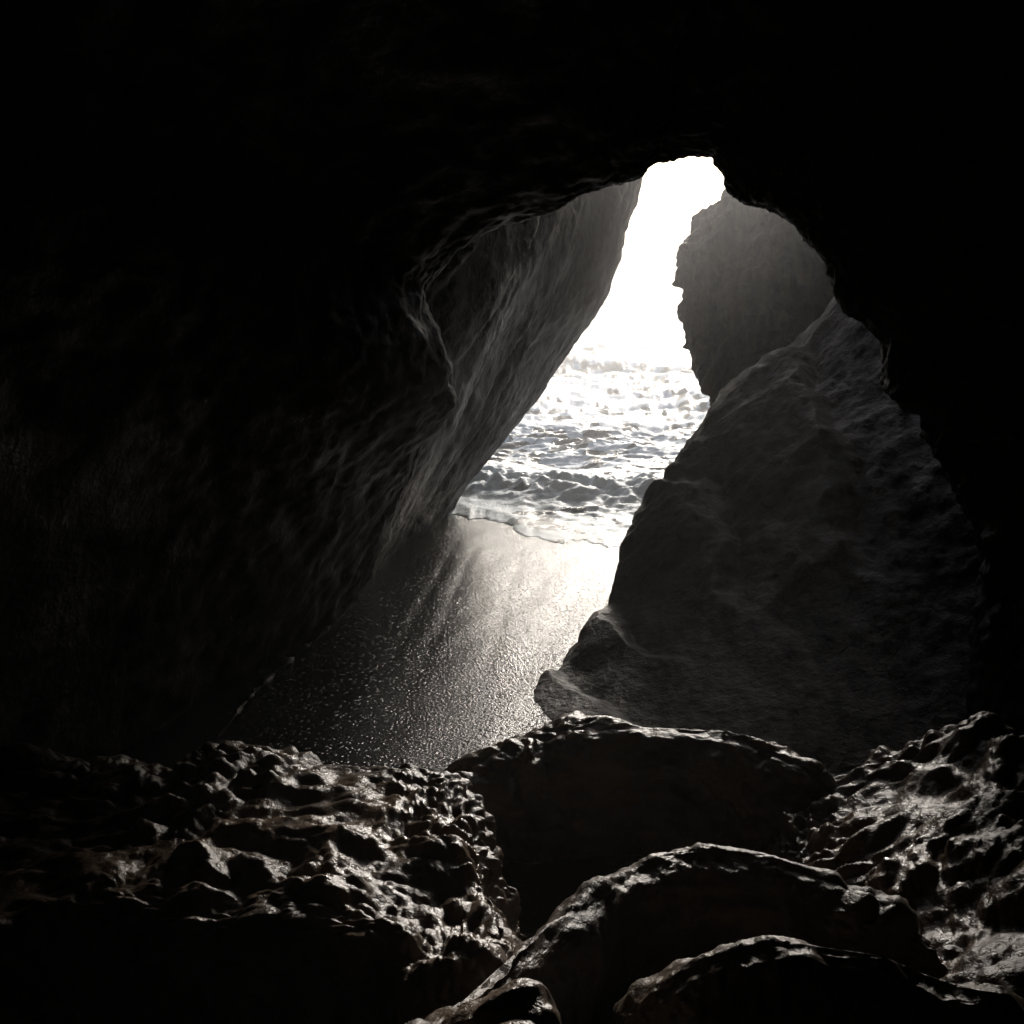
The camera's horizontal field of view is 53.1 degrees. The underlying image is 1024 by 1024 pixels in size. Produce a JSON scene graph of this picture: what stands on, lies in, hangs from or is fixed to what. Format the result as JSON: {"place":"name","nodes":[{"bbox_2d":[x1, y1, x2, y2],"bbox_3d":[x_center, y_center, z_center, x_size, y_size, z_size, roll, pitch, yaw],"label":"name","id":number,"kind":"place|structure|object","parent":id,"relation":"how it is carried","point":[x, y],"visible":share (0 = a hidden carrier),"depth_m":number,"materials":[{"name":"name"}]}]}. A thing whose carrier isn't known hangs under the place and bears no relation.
{"place":"outdoors","nodes":[
{"label":"outdoors","id":0,"kind":"place"},
{"bbox_2d":[116,514,848,939],"bbox_3d":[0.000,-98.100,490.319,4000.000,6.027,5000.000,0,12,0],"label":"beach sand","id":1,"kind":"structure","parent":0,"point":[444,644],"depth_m":8.36,"materials":[{"name":"grey sand"}]},
{"bbox_2d":[0,740,526,1023],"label":"boulder","id":2,"kind":"object","parent":1,"relation":"on","point":[228,882],"visible":0.91,"depth_m":3.94,"materials":[{"name":"grey stone"}]},
{"bbox_2d":[432,978,561,1023],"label":"boulder","id":3,"kind":"object","parent":1,"relation":"on","point":[523,1001],"visible":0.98,"depth_m":2.65,"materials":[{"name":"grey stone"}]},
{"bbox_2d":[444,711,838,864],"bbox_3d":[0.406,3.259,6.417,3.701,4.607,1.881,4,13,18],"label":"boulder","id":4,"kind":"object","parent":1,"relation":"on","point":[575,784],"visible":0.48,"depth_m":5.38,"materials":[{"name":"black stone"}]},
{"bbox_2d":[405,842,946,1023],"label":"boulder","id":5,"kind":"object","parent":1,"relation":"on","point":[591,950],"visible":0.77,"depth_m":3.69,"materials":[{"name":"black stone"}]},
{"bbox_2d":[533,297,981,773],"bbox_3d":[7.719,-1.257,12.362,9.834,9.753,18.742,6,14,28],"label":"rock slab","id":6,"kind":"object","parent":1,"relation":"on","point":[799,566],"visible":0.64,"depth_m":8.13,"materials":[{"name":"grey stone"}]},
{"bbox_2d":[608,935,1023,1023],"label":"boulder","id":7,"kind":"object","parent":1,"relation":"on","point":[769,979],"visible":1,"depth_m":3.06,"materials":[{"name":"black stone"}]},
{"bbox_2d":[752,711,1023,997],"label":"boulder","id":8,"kind":"object","parent":1,"relation":"on","point":[929,826],"visible":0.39,"depth_m":4.24,"materials":[{"name":"grey stone"}]},
{"bbox_2d":[340,176,643,617],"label":"cave wall","id":9,"kind":"structure","parent":0,"point":[514,309],"depth_m":12.02,"materials":[{"name":"grey stone"}]},
{"bbox_2d":[0,0,1023,760],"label":"cave arch","id":10,"kind":"structure","parent":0,"point":[236,236],"depth_m":6.18,"materials":[{"name":"black stone"}]},
{"bbox_2d":[447,295,709,547],"bbox_3d":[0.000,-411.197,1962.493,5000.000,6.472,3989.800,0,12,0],"label":"sea","id":11,"kind":"structure","parent":0,"point":[598,437],"depth_m":22.70,"materials":[{"name":"liquid"}]},
{"bbox_2d":[609,156,724,294],"label":"sky","id":12,"kind":"structure","parent":0,"point":[671,193],"materials":[{"name":"white"}]},
{"bbox_2d":[672,189,833,405],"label":"sea cliff","id":13,"kind":"structure","parent":0,"point":[754,284],"depth_m":14.13,"materials":[{"name":"grey stone"}]}
]}

